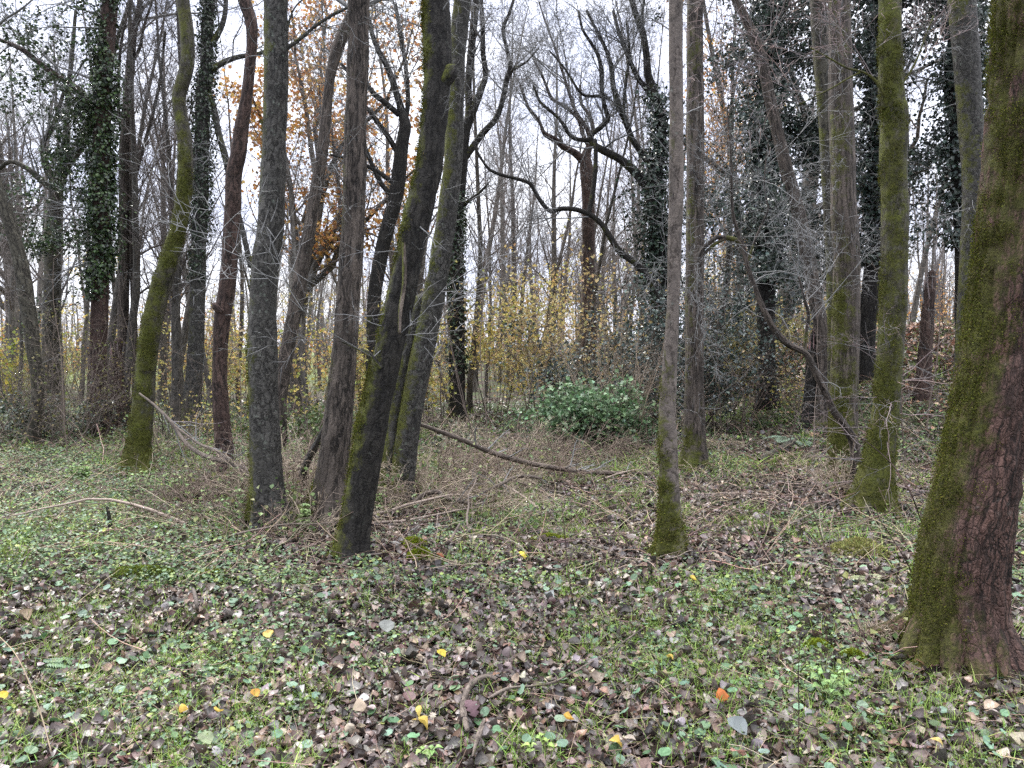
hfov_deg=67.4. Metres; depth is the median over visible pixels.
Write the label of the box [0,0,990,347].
sky
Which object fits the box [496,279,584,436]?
sapling
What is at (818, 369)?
sapling
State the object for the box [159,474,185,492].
nettle
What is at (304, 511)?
nettle
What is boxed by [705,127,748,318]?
russet tree
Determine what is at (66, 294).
bare tree
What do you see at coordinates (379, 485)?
dead bramble
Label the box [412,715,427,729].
yellow leaf
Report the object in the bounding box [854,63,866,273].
bare tree
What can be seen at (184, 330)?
bare tree
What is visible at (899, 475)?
whip
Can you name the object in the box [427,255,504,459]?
sapling
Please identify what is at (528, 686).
stick
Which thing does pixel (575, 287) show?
gold shrub
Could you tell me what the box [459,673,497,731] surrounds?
bark strip
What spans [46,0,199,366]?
bare tree
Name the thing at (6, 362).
bare shrub
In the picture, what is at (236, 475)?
dead branch
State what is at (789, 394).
thorn thicket
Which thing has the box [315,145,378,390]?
bare tree
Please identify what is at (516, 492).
dead branch
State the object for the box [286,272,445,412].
yellow shrub
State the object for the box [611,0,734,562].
slender tree
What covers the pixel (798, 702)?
whip
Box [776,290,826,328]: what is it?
bare shrub
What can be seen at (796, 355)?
sapling
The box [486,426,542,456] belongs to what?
bramble bush
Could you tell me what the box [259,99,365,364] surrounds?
bare tree
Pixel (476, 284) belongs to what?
bare tree
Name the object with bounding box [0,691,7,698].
yellow leaf
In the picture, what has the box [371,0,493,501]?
twin tree
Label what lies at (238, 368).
sapling
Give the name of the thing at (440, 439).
bramble bush
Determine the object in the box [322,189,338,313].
bare tree
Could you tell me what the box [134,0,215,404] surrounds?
bare tree
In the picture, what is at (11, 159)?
bare tree
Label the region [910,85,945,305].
bare tree
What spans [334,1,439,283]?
bare tree
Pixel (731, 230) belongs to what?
bare tree
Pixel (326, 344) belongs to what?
bare shrub
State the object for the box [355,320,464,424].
yellow shrub
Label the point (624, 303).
bare tree
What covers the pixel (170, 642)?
ground ivy
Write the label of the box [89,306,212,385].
yellow shrub
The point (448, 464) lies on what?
dead bramble
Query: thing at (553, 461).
dead bramble
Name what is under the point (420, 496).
fallen branch
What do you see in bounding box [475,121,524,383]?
bare tree
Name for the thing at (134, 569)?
moss cushion
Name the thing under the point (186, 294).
bare tree
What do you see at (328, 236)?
russet tree
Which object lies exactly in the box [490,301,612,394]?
yellow shrub
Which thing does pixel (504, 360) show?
sapling
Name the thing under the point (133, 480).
nettle
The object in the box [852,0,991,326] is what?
ivy tree
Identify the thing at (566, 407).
bramble bush
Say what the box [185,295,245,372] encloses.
yellow shrub
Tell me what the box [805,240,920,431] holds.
sapling
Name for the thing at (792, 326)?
yellow shrub
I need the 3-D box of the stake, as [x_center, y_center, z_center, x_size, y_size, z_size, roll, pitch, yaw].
[-3.183,1.095,6.072,0.042,0.253,0.126,-2,3,-32]
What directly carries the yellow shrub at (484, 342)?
on the ground at (682, 602)
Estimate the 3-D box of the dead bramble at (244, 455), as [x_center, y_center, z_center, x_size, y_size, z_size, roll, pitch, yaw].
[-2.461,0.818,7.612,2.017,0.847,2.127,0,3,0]
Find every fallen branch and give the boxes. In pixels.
[139,393,249,478]
[175,401,249,478]
[410,464,494,507]
[421,421,652,475]
[469,467,547,503]
[758,437,800,460]
[762,453,795,462]
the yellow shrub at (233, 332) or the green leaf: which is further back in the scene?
the yellow shrub at (233, 332)
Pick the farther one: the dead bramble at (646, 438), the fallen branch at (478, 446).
the dead bramble at (646, 438)
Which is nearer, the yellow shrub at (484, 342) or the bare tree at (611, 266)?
the yellow shrub at (484, 342)
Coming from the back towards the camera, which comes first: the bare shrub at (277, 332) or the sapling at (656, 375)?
the bare shrub at (277, 332)
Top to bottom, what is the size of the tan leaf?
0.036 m
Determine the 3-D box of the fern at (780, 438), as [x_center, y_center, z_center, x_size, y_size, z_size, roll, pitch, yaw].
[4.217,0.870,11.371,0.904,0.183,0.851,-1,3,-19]
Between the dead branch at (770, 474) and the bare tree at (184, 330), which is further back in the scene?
the bare tree at (184, 330)
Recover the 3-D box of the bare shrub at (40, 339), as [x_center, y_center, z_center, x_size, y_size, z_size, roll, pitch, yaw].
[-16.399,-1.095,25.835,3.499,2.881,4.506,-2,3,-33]
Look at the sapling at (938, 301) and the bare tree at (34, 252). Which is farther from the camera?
the bare tree at (34, 252)
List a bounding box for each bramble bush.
[0,381,130,441]
[235,390,359,448]
[418,418,500,459]
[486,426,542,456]
[503,365,658,450]
[612,406,658,447]
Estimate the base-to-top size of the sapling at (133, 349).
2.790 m
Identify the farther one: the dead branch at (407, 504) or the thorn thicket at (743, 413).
the thorn thicket at (743, 413)
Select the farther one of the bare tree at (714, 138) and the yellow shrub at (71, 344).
the bare tree at (714, 138)
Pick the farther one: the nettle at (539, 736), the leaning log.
the leaning log
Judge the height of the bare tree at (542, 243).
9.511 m
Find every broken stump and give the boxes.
[108,337,128,431]
[799,328,818,430]
[912,267,935,400]
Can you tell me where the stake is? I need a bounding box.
[106,506,111,536]
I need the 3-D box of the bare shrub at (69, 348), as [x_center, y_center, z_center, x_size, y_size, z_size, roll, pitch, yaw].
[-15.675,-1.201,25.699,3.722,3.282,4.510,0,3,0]
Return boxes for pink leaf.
[730,748,746,755]
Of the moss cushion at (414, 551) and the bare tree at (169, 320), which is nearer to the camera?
the moss cushion at (414, 551)
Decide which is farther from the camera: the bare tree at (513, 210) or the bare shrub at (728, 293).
the bare tree at (513, 210)
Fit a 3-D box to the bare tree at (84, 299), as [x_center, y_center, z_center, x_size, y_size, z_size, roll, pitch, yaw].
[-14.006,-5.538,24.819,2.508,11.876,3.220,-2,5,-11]
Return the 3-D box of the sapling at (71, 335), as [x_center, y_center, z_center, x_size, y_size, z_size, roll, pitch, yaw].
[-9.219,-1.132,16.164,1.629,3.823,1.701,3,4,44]
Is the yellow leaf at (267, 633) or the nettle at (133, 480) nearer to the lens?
the yellow leaf at (267, 633)
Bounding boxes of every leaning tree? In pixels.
[106,0,554,565]
[228,0,451,444]
[711,0,902,430]
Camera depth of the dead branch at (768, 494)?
7.90 m
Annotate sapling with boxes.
[0,239,114,461]
[0,298,29,429]
[35,259,88,413]
[70,300,124,394]
[90,270,174,444]
[131,283,242,462]
[164,299,233,431]
[188,276,284,447]
[279,311,307,410]
[280,241,387,456]
[280,332,322,441]
[281,307,359,433]
[421,230,513,437]
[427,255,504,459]
[428,278,495,437]
[443,197,532,433]
[484,302,514,415]
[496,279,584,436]
[525,254,600,416]
[539,277,606,390]
[556,243,638,386]
[628,328,710,459]
[633,319,684,437]
[704,246,763,443]
[736,302,802,419]
[775,292,808,406]
[779,341,825,440]
[780,283,870,457]
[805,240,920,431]
[814,176,945,462]
[871,164,960,428]
[907,197,944,337]
[914,191,955,341]
[921,261,957,343]
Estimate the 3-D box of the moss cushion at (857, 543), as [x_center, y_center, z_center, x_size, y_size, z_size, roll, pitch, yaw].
[2.564,1.196,5.697,0.473,0.144,0.302,0,3,0]
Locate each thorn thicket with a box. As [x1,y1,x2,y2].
[0,288,159,444]
[0,333,161,447]
[152,368,248,442]
[533,299,722,446]
[653,289,806,429]
[767,359,804,415]
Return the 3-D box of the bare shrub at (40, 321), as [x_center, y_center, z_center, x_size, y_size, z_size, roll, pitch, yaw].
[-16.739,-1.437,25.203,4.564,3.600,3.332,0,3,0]
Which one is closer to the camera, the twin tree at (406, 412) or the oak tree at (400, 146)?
the twin tree at (406, 412)
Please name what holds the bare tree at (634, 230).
on the ground at (682, 602)
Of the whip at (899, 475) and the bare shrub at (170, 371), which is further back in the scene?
the bare shrub at (170, 371)
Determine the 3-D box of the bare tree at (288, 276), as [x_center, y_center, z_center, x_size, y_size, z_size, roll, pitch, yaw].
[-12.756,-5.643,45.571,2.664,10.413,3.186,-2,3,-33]
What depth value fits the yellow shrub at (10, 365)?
19.61 m
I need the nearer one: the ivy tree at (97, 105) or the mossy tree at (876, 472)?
the mossy tree at (876, 472)
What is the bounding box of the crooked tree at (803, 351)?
[597,8,971,486]
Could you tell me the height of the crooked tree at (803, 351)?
4.829 m
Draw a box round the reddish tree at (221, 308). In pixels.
[189,0,263,479]
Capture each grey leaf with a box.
[379,620,394,631]
[727,716,747,734]
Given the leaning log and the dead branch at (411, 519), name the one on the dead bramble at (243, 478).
the leaning log
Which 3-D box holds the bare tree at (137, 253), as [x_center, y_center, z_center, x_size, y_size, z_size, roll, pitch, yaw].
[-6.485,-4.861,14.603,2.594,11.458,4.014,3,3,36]
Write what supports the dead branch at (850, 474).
on the ground at (682, 602)
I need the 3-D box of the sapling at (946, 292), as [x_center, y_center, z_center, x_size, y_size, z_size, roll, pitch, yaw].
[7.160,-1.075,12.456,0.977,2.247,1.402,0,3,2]
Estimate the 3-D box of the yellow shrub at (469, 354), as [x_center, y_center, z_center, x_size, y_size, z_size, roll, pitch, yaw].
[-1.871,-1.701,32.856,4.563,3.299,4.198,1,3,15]
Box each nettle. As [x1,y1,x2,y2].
[65,462,93,480]
[124,471,158,493]
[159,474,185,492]
[215,489,245,521]
[296,503,311,528]
[374,490,387,510]
[416,744,442,759]
[418,523,434,535]
[522,732,553,757]
[811,666,853,702]
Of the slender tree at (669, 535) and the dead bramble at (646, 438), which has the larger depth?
the dead bramble at (646, 438)
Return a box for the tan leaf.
[353,698,366,710]
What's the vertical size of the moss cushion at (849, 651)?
0.062 m
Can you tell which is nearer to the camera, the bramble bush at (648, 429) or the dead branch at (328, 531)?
the dead branch at (328, 531)
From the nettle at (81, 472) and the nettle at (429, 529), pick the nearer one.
the nettle at (429, 529)
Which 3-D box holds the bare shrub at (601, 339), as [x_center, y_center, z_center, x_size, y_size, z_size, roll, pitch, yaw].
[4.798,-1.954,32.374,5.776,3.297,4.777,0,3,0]
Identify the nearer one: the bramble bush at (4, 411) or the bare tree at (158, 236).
the bramble bush at (4, 411)
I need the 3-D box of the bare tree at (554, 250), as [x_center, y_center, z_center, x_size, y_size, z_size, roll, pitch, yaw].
[1.348,-5.390,22.603,2.767,11.633,2.654,0,3,-8]
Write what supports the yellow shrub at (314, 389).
on the ground at (682, 602)
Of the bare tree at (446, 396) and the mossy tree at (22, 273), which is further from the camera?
the bare tree at (446, 396)
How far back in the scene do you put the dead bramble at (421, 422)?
11.53 m
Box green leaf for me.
[197,731,213,743]
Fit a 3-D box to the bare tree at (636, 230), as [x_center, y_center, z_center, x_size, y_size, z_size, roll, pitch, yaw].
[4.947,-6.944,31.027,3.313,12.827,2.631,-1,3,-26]
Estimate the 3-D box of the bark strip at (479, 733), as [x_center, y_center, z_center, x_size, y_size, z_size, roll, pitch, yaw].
[-0.130,1.365,2.978,0.024,0.028,0.294,0,3,8]
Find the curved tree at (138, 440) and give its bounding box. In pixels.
[108,0,234,478]
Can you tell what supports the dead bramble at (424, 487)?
on the ground at (682, 602)
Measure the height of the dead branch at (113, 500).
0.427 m
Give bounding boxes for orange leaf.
[250,688,259,696]
[563,711,573,719]
[716,688,728,701]
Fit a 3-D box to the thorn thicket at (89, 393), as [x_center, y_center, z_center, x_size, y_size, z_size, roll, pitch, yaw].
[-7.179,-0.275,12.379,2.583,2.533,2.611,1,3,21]
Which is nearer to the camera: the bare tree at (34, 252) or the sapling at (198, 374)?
the sapling at (198, 374)
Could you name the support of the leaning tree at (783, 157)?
on the ground at (682, 602)
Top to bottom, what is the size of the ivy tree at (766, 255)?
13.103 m
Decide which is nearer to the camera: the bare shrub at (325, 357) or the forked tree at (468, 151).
the forked tree at (468, 151)
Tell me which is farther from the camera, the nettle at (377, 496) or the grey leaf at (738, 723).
the nettle at (377, 496)
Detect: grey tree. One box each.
[192,0,559,531]
[287,0,421,532]
[613,0,788,472]
[906,0,989,382]
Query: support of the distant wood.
on the ground at (682, 602)
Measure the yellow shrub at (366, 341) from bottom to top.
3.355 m
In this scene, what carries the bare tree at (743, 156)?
on the ground at (682, 602)
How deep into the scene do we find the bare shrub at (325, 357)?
23.04 m
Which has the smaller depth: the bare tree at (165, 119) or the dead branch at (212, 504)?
the dead branch at (212, 504)
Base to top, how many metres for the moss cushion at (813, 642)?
0.059 m
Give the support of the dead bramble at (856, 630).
on the ground at (682, 602)
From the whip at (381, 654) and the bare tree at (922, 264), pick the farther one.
the bare tree at (922, 264)
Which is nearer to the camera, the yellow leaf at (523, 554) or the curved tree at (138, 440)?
the yellow leaf at (523, 554)
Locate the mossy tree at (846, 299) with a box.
[795,0,934,480]
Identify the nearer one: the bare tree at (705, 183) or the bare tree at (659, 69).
the bare tree at (659, 69)
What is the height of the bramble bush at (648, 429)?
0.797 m
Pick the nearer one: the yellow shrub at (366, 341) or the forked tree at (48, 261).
the forked tree at (48, 261)
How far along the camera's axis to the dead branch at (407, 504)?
7.09 m
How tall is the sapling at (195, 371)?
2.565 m
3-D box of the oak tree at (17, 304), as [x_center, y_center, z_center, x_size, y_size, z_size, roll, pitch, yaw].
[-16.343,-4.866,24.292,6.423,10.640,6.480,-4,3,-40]
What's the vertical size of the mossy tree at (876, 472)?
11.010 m
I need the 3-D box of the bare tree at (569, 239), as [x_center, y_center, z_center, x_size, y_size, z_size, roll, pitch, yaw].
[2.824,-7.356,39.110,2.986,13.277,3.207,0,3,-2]
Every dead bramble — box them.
[85,415,213,462]
[98,458,309,537]
[121,435,248,505]
[145,423,351,515]
[185,426,415,520]
[194,477,335,556]
[230,487,387,549]
[243,416,419,481]
[283,452,430,519]
[297,395,461,450]
[376,434,516,517]
[379,405,536,499]
[414,456,565,521]
[415,419,556,487]
[417,396,627,478]
[448,419,606,489]
[449,487,599,542]
[482,411,657,471]
[567,407,681,460]
[640,411,754,452]
[705,393,784,431]
[783,434,923,495]
[835,571,910,651]
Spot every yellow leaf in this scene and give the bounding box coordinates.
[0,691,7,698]
[178,704,187,712]
[263,629,272,636]
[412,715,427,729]
[415,705,421,715]
[437,649,445,656]
[519,551,526,558]
[609,735,621,746]
[930,737,942,745]
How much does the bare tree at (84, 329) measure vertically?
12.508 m
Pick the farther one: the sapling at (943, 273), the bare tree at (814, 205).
the bare tree at (814, 205)
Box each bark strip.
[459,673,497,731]
[471,718,485,757]
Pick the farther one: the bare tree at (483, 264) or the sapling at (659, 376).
the bare tree at (483, 264)
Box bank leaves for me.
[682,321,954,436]
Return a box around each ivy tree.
[0,0,165,437]
[114,0,345,431]
[643,0,902,411]
[759,0,983,382]
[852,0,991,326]
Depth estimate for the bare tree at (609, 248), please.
46.27 m
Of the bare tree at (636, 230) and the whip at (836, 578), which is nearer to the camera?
the whip at (836, 578)
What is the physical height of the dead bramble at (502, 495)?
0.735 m
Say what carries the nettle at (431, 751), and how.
on the ground at (682, 602)
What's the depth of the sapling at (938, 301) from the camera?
10.84 m
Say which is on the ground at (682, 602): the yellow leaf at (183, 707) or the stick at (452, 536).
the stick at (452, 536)
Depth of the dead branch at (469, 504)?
7.15 m
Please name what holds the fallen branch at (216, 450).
on the dead bramble at (189, 512)
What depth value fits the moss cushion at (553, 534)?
6.24 m
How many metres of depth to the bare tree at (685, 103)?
23.73 m
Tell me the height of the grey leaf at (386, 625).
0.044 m
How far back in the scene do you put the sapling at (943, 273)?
13.47 m
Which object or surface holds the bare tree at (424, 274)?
on the ground at (682, 602)
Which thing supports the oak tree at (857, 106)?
on the ground at (682, 602)
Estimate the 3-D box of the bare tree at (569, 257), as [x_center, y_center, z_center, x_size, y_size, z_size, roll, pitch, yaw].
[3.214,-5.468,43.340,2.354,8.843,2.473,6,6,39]
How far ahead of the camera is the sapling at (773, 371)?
13.59 m
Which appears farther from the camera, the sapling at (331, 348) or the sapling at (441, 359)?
the sapling at (441, 359)
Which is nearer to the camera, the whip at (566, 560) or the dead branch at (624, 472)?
the whip at (566, 560)
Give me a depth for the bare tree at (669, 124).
19.71 m
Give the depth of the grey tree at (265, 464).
6.29 m
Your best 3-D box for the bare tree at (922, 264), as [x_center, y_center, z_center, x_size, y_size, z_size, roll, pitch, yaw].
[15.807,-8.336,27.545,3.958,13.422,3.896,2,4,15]
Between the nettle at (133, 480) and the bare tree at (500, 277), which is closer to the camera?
the nettle at (133, 480)
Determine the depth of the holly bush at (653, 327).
13.24 m
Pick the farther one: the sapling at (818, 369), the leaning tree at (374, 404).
the sapling at (818, 369)
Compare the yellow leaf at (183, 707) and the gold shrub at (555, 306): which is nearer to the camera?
the yellow leaf at (183, 707)
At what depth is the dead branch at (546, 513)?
6.96 m
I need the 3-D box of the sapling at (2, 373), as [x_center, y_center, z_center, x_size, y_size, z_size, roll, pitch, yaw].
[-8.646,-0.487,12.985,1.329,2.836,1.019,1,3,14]
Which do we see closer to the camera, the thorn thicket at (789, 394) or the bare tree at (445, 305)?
the thorn thicket at (789, 394)
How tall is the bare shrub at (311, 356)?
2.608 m
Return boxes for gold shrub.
[441,225,664,406]
[468,219,614,407]
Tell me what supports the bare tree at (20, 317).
on the ground at (682, 602)
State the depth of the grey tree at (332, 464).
6.39 m
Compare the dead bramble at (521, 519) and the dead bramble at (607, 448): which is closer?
the dead bramble at (521, 519)
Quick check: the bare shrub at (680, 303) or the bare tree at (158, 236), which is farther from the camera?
the bare tree at (158, 236)
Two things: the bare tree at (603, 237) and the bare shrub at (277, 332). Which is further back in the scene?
the bare shrub at (277, 332)
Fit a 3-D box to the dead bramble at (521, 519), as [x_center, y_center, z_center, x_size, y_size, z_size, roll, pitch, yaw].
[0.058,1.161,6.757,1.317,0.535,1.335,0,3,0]
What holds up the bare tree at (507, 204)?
on the ground at (682, 602)
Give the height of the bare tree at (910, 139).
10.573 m
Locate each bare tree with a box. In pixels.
[0,0,80,344]
[0,0,263,423]
[0,6,89,405]
[0,18,53,403]
[0,27,29,277]
[0,72,46,402]
[0,83,34,297]
[0,128,48,416]
[6,0,161,401]
[9,175,43,291]
[14,18,82,342]
[31,29,88,359]
[33,0,257,386]
[35,0,156,402]
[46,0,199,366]
[112,0,221,396]
[114,0,238,430]
[117,56,215,305]
[118,14,214,415]
[119,2,235,312]
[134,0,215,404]
[135,121,207,371]
[138,24,197,362]
[139,1,255,410]
[193,0,262,403]
[206,184,239,371]
[209,125,255,314]
[217,188,252,309]
[229,0,333,428]
[255,0,389,403]
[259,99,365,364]
[278,212,308,318]
[282,147,334,366]
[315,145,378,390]
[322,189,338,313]
[332,120,382,311]
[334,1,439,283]
[363,0,515,294]
[366,168,447,402]
[367,156,444,394]
[400,40,487,364]
[423,102,486,318]
[436,0,555,391]
[443,0,546,410]
[465,56,550,391]
[465,245,486,370]
[466,97,510,396]
[472,0,553,367]
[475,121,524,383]
[481,99,531,379]
[482,196,518,358]
[487,108,563,387]
[512,51,608,386]
[512,114,562,345]
[513,2,599,377]
[521,152,570,381]
[540,116,581,363]
[547,83,641,385]
[557,216,581,301]
[558,202,581,294]
[563,0,668,375]
[569,191,637,336]
[577,58,640,345]
[584,6,667,354]
[589,0,684,245]
[595,110,641,377]
[596,164,623,340]
[598,58,662,354]
[601,191,668,375]
[603,0,684,370]
[617,0,686,389]
[638,61,685,271]
[659,1,723,230]
[682,106,719,272]
[683,0,777,388]
[683,2,752,338]
[727,80,825,287]
[735,4,781,326]
[798,29,854,256]
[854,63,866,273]
[903,32,935,240]
[910,0,989,322]
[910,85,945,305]
[917,142,952,320]
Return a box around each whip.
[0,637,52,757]
[365,603,402,693]
[561,502,576,616]
[798,643,799,756]
[802,482,873,651]
[856,434,920,519]
[874,504,910,571]
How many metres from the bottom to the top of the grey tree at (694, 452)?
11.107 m
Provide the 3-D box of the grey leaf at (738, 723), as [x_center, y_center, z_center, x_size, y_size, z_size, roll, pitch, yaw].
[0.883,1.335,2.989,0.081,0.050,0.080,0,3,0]
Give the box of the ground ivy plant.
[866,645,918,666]
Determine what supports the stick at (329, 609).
on the ground at (682, 602)
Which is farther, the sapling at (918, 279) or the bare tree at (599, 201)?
the bare tree at (599, 201)
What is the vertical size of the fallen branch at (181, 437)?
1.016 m
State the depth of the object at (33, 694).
2.94 m
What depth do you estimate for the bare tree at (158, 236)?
37.36 m
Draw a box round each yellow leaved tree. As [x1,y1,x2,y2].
[61,213,85,314]
[63,63,144,387]
[238,120,314,307]
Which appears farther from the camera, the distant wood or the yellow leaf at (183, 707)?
the distant wood
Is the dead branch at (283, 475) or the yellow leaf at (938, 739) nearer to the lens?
the yellow leaf at (938, 739)
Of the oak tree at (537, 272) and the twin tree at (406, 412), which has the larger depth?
the oak tree at (537, 272)
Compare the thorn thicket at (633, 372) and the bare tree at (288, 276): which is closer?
the thorn thicket at (633, 372)
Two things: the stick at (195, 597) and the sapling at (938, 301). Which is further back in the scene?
the sapling at (938, 301)
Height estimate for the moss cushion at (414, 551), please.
0.103 m
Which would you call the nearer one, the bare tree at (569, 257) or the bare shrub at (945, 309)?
the bare shrub at (945, 309)
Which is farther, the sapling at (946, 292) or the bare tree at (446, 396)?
the bare tree at (446, 396)
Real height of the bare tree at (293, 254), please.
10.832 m
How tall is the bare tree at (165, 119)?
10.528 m
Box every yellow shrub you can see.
[0,298,109,392]
[0,315,85,408]
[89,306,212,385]
[130,297,279,411]
[185,287,334,406]
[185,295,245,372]
[207,293,378,429]
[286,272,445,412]
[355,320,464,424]
[358,296,448,385]
[381,266,570,415]
[437,308,498,380]
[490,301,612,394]
[574,306,649,383]
[680,246,756,343]
[681,309,804,385]
[741,282,826,358]
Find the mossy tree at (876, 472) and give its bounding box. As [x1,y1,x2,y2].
[658,0,987,524]
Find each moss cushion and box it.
[109,564,177,580]
[187,568,225,579]
[401,536,427,549]
[406,546,432,560]
[530,532,566,539]
[802,637,834,650]
[823,536,891,558]
[839,647,867,661]
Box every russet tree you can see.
[212,0,451,414]
[666,0,799,357]
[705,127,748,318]
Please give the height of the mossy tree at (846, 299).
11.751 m
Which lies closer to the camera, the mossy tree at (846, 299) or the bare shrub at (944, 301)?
the mossy tree at (846, 299)
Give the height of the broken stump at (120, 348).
1.848 m
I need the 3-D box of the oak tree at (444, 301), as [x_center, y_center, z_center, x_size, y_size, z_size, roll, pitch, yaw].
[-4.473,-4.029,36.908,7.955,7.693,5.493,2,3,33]
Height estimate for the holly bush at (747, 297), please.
4.240 m
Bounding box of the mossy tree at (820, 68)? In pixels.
[782,0,833,450]
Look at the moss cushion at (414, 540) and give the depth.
5.91 m
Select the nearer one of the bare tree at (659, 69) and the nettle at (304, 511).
the nettle at (304, 511)
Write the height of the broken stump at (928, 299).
2.211 m
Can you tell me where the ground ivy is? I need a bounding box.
[0,320,1023,767]
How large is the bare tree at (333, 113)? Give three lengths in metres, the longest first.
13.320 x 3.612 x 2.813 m
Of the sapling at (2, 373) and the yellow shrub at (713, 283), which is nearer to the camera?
the sapling at (2, 373)
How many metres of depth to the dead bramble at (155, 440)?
10.15 m
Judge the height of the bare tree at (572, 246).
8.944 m
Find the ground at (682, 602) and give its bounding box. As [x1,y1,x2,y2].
[0,326,1023,767]
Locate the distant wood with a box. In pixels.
[0,143,954,374]
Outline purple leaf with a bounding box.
[464,700,479,716]
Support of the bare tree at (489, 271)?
on the ground at (682, 602)
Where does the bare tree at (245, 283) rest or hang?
on the ground at (682, 602)
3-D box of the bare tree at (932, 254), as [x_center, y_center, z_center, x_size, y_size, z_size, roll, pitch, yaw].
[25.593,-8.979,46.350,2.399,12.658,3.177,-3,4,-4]
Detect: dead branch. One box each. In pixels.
[0,478,187,527]
[182,490,237,514]
[191,447,290,487]
[203,483,341,543]
[222,449,317,506]
[286,464,330,535]
[302,465,506,530]
[373,481,525,514]
[427,487,523,495]
[442,466,529,511]
[453,451,487,528]
[459,433,539,509]
[484,461,563,493]
[499,495,575,522]
[597,466,658,481]
[720,462,835,495]
[733,466,788,477]
[823,453,905,497]
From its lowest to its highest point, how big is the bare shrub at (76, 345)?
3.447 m
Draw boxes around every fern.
[35,657,78,673]
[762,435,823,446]
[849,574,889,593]
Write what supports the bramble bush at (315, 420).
on the ground at (682, 602)
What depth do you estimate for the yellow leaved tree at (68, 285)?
43.06 m
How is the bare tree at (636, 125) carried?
on the ground at (682, 602)
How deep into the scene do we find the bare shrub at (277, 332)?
22.99 m
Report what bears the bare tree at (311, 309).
on the ground at (682, 602)
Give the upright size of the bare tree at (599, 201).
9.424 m
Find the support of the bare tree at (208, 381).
on the ground at (682, 602)
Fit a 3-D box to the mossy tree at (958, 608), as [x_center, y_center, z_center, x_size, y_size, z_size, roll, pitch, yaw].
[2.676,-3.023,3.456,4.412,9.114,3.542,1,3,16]
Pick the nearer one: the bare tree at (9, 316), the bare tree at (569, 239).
the bare tree at (9, 316)
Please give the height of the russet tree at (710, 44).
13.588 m
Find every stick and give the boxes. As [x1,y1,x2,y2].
[191,588,198,613]
[327,600,340,621]
[337,553,381,568]
[442,523,460,545]
[487,627,643,699]
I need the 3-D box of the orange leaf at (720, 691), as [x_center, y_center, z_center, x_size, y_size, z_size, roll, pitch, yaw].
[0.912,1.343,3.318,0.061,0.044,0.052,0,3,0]
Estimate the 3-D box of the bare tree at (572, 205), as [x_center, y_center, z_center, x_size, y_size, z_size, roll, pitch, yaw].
[1.934,-5.973,28.057,3.636,12.332,3.580,3,4,42]
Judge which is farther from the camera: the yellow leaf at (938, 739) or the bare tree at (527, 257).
the bare tree at (527, 257)
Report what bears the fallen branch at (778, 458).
on the ground at (682, 602)
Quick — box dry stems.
[0,309,1023,767]
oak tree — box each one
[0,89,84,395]
[258,0,488,383]
[368,228,497,376]
[464,0,726,425]
[470,0,660,386]
[509,203,684,357]
[596,0,988,343]
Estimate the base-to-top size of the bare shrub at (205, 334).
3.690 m
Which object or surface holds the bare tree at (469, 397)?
on the ground at (682, 602)
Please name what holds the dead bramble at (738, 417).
on the ground at (682, 602)
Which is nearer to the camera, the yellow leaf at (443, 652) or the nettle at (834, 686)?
the nettle at (834, 686)
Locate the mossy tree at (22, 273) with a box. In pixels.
[0,0,80,445]
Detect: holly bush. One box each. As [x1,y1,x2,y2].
[469,245,812,439]
[624,195,825,390]
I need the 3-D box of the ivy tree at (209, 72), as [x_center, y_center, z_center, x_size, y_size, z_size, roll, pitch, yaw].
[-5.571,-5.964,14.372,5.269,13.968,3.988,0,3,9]
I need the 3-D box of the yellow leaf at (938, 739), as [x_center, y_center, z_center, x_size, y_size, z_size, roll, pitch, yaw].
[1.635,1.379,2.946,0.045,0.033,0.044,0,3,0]
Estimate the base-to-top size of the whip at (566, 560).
0.716 m
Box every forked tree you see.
[0,0,237,418]
[422,0,569,419]
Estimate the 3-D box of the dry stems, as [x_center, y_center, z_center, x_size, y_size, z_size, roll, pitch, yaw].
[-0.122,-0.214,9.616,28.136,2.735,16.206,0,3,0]
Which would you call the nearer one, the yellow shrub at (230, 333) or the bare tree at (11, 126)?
the bare tree at (11, 126)
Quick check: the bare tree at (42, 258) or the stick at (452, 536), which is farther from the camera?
the bare tree at (42, 258)
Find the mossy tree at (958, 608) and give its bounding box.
[866,0,1023,692]
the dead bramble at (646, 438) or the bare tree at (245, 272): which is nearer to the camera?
the dead bramble at (646, 438)
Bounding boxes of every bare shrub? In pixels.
[0,306,82,384]
[0,327,80,391]
[0,338,28,389]
[1,309,89,392]
[3,323,131,396]
[5,295,170,401]
[138,293,238,397]
[155,340,205,396]
[156,317,243,397]
[170,325,278,402]
[211,314,332,387]
[213,284,327,392]
[243,314,333,400]
[306,314,366,387]
[306,316,363,378]
[438,315,471,377]
[469,315,539,381]
[521,337,608,380]
[562,313,648,362]
[602,260,722,354]
[680,246,777,336]
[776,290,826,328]
[907,270,953,321]
[907,273,954,321]
[936,264,954,316]
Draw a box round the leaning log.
[298,426,322,478]
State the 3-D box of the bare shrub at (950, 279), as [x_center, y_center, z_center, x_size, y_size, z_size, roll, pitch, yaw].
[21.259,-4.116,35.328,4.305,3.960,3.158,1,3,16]
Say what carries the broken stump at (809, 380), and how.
on the ground at (682, 602)
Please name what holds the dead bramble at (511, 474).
on the ground at (682, 602)

